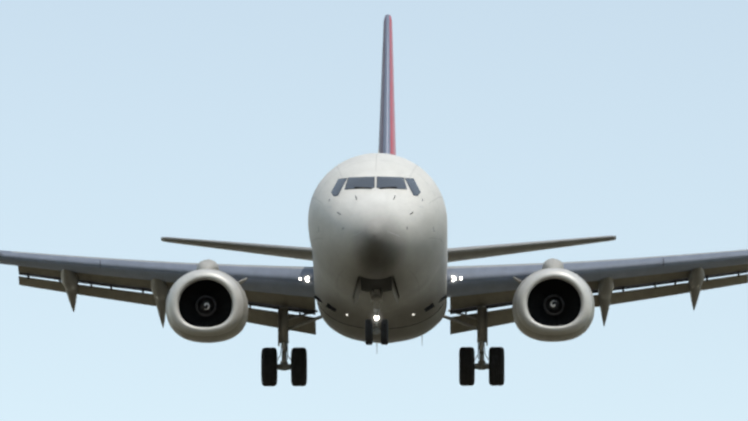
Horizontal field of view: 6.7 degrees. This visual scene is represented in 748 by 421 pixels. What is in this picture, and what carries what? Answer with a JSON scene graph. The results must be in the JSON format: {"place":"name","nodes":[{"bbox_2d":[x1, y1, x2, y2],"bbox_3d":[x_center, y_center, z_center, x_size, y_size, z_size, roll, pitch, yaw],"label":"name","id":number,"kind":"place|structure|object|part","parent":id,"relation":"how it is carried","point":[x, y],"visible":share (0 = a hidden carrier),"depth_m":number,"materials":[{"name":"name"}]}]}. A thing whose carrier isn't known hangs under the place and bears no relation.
{"place":"outdoors","nodes":[
{"label":"outdoors","id":0,"kind":"place"},
{"bbox_2d":[0,14,747,385],"bbox_3d":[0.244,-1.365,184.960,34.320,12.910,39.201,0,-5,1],"label":"aircraft","id":1,"kind":"object","parent":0,"point":[380,254],"visible":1,"depth_m":179.22,"materials":[{"name":"grey metal"}]},
{"bbox_3d":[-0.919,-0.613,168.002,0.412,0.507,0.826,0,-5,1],"label":"window","id":2,"kind":"part","parent":1,"relation":"part of","materials":[{"name":"grey glass"}]},
{"bbox_3d":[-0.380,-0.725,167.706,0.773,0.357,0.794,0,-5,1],"label":"window","id":3,"kind":"part","parent":1,"relation":"part of","materials":[{"name":"grey glass"}]},
{"bbox_3d":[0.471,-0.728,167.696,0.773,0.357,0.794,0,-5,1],"label":"window","id":4,"kind":"part","parent":1,"relation":"part of","materials":[{"name":"grey glass"}]},
{"bbox_3d":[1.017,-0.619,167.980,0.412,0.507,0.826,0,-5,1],"label":"window","id":5,"kind":"part","parent":1,"relation":"part of","materials":[{"name":"grey glass"}]},
{"bbox_2d":[0,0,747,420],"label":"sky","id":6,"kind":"structure","parent":0,"point":[126,126],"materials":[{"name":"blue"}]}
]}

